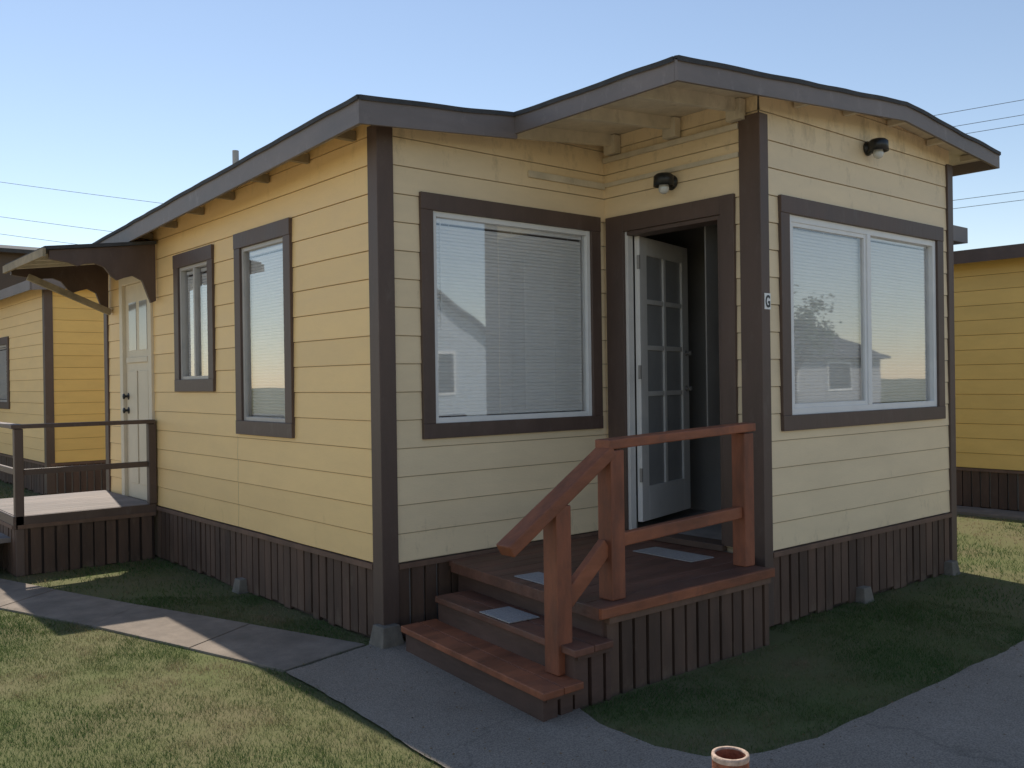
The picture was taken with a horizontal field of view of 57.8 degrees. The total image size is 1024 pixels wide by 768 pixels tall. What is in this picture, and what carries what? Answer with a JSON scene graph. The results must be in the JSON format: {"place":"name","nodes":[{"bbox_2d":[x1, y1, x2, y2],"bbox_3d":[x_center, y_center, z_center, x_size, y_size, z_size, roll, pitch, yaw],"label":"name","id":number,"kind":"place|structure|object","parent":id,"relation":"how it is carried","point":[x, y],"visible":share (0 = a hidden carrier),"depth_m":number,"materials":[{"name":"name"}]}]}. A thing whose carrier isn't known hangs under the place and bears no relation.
{"place":"outdoors","nodes":[
{"label":"outdoors","id":0,"kind":"place"},
{"bbox_2d":[3,234,72,243],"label":"power line","id":1,"kind":"object","parent":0,"point":[40,239],"visible":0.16,"depth_m":40.04,"materials":[{"name":"metal"}]},
{"bbox_2d":[4,217,111,231],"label":"power line","id":2,"kind":"object","parent":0,"point":[57,224],"visible":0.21,"depth_m":40.01,"materials":[{"name":"metal"}]},
{"bbox_2d":[2,182,162,203],"bbox_3d":[-17.096,-8.248,40.005,31.289,4.516,0.016,-1,0,0],"label":"power line","id":3,"kind":"object","parent":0,"point":[79,192],"visible":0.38,"depth_m":40.00,"materials":[{"name":"metal"}]},
{"bbox_2d":[0,579,364,671],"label":"concrete path","id":4,"kind":"structure","parent":0,"point":[271,648],"depth_m":6.04,"materials":[{"name":"grey concrete"}]},
{"bbox_2d":[0,480,1023,767],"bbox_3d":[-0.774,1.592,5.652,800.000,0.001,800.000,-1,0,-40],"label":"ground","id":5,"kind":"structure","parent":0,"point":[776,637],"depth_m":4.92,"materials":[{"name":"green plant"}]},
{"bbox_2d":[0,279,105,494],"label":"neighbouring cottage","id":6,"kind":"structure","parent":5,"relation":"on","point":[51,356],"depth_m":13.89,"materials":[{"name":"paint"}]},
{"bbox_2d":[0,336,10,408],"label":"window","id":7,"kind":"structure","parent":6,"relation":"in","point":[5,391],"depth_m":15.73,"materials":[{"name":"glass"}]},
{"bbox_2d":[0,245,51,289],"bbox_3d":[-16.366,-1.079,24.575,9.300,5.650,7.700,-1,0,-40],"label":"roof","id":8,"kind":"structure","parent":6,"relation":"on","point":[9,253],"depth_m":23.19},
{"bbox_2d":[0,419,156,576],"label":"side porch","id":9,"kind":"object","parent":5,"relation":"on","point":[54,533],"visible":0.98,"depth_m":8.21,"materials":[{"name":"brown paint"}]},
{"bbox_2d":[3,55,1000,648],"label":"cottage","id":10,"kind":"structure","parent":5,"relation":"on","point":[373,365],"depth_m":6.47,"materials":[{"name":"yellow paint"}]},
{"bbox_2d":[119,276,154,500],"bbox_3d":[-3.628,0.025,8.995,0.118,2.190,0.910,-1,0,-40],"label":"door","id":11,"kind":"structure","parent":10,"relation":"in","point":[136,319],"depth_m":9.05,"materials":[{"name":"beige paint"}]},
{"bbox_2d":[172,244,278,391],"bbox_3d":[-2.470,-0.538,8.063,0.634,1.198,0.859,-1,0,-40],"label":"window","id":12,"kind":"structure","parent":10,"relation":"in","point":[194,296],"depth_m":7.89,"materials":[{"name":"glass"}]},
{"bbox_2d":[233,217,295,437],"bbox_3d":[-1.814,-0.390,6.876,0.104,1.546,0.941,-1,0,-40],"label":"window","id":13,"kind":"structure","parent":10,"relation":"in","point":[263,300],"depth_m":6.94,"materials":[{"name":"brown paint"}]},
{"bbox_2d":[418,191,603,438],"bbox_3d":[-0.151,-0.438,6.564,1.601,1.554,0.634,-1,0,-40],"label":"window","id":14,"kind":"structure","parent":10,"relation":"in","point":[509,339],"depth_m":6.34,"materials":[{"name":"brown paint"}]},
{"bbox_2d":[653,172,677,193],"bbox_3d":[1.042,-1.369,6.344,0.157,0.139,0.144,-1,0,-40],"label":"wall lamp","id":15,"kind":"object","parent":10,"relation":"attached to","point":[664,182],"visible":1,"depth_m":6.30,"materials":[{"name":"black metal"}]},
{"bbox_2d":[605,193,738,550],"bbox_3d":[1.411,-0.070,6.716,0.928,2.325,1.157,-1,0,-40],"label":"door","id":16,"kind":"structure","parent":10,"relation":"in","point":[663,388],"depth_m":6.77,"materials":[{"name":"white paint"}]},
{"bbox_2d":[764,293,770,308],"bbox_3d":[1.617,-0.524,5.868,0.064,0.102,0.007,-1,0,-40],"label":"house sign","id":17,"kind":"object","parent":10,"relation":"attached to","point":[767,300],"visible":1,"depth_m":5.87,"materials":[{"name":"white plastic"}]},
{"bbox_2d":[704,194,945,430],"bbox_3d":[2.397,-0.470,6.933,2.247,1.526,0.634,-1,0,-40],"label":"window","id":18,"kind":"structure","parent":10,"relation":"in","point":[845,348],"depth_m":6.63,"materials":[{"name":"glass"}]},
{"bbox_2d":[863,138,888,158],"bbox_3d":[2.616,-1.682,6.639,0.144,0.139,0.157,-1,0,-40],"label":"wall lamp","id":19,"kind":"object","parent":10,"relation":"attached to","point":[877,148],"visible":1,"depth_m":6.60,"materials":[{"name":"black metal"}]},
{"bbox_2d":[401,422,774,721],"bbox_3d":[0.398,0.968,5.537,2.207,1.435,1.626,-1,0,-40],"label":"wooden porch","id":20,"kind":"object","parent":5,"relation":"on","point":[612,610],"visible":0.95,"depth_m":4.94,"materials":[{"name":"brown paint"}]},
{"bbox_2d":[479,606,539,623],"bbox_3d":[-0.016,1.269,5.104,0.200,0.006,0.300,-1,0,-34],"label":"grip mat","id":21,"kind":"object","parent":20,"relation":"on","point":[508,614],"visible":1,"depth_m":5.09,"materials":[{"name":"grey rubber"}]},
{"bbox_2d":[514,572,543,584],"bbox_3d":[0.180,1.114,5.303,0.180,0.006,0.330,-1,0,-36],"label":"grip mat","id":22,"kind":"object","parent":20,"relation":"on","point":[536,577],"visible":0.51,"depth_m":5.33,"materials":[{"name":"grey rubber"}]},
{"bbox_2d":[633,547,713,561],"bbox_3d":[1.037,1.099,5.992,0.235,0.006,0.506,-1,0,-40],"label":"grip mat","id":23,"kind":"object","parent":20,"relation":"on","point":[674,554],"visible":1,"depth_m":5.96,"materials":[{"name":"grey rubber"}]},
{"bbox_2d":[953,225,1023,511],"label":"neighbouring cottage","id":24,"kind":"structure","parent":5,"relation":"on","point":[989,334],"depth_m":10.86,"materials":[{"name":"paint"}]},
{"bbox_2d":[957,506,1023,520],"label":"concrete strip","id":25,"kind":"object","parent":5,"relation":"on","point":[992,513],"depth_m":10.51,"materials":[{"name":"grey concrete"}]},
{"bbox_2d":[0,0,1023,250],"label":"sky","id":26,"kind":"structure","parent":0,"point":[144,100],"materials":[{"name":"blue"}]},
{"bbox_2d":[286,641,1023,767],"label":"asphalt path","id":27,"kind":"structure","parent":0,"point":[941,731],"depth_m":4.22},
{"bbox_2d":[711,746,749,767],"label":"pipe bollard","id":28,"kind":"object","parent":27,"relation":"on","point":[729,757],"visible":1,"depth_m":2.63,"materials":[{"name":"paint"}]},
{"bbox_2d":[934,100,1020,115],"bbox_3d":[17.665,-12.052,39.994,62.236,1.686,0.020,-1,0,32],"label":"power line","id":29,"kind":"object","parent":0,"point":[978,107],"visible":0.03,"depth_m":38.82,"materials":[{"name":"metal"}]},
{"bbox_2d":[953,200,1020,208],"bbox_3d":[17.975,-8.057,40.482,62.236,1.686,0.020,-1,0,32],"label":"power line","id":30,"kind":"object","parent":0,"point":[987,204],"visible":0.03,"depth_m":39.17,"materials":[{"name":"metal"}]},
{"bbox_2d":[954,115,1020,126],"bbox_3d":[17.633,-11.502,40.354,62.236,1.686,0.020,-1,0,32],"label":"power line","id":31,"kind":"object","parent":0,"point":[985,121],"visible":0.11,"depth_m":38.96,"materials":[{"name":"metal"}]},
{"bbox_2d":[953,191,1023,200],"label":"power line","id":32,"kind":"object","parent":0,"point":[989,195],"visible":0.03,"depth_m":38.79,"materials":[{"name":"metal"}]},
{"bbox_2d":[965,124,1023,133],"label":"power line","id":33,"kind":"object","parent":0,"point":[996,128],"visible":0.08,"depth_m":39.07,"materials":[{"name":"metal"}]}
]}

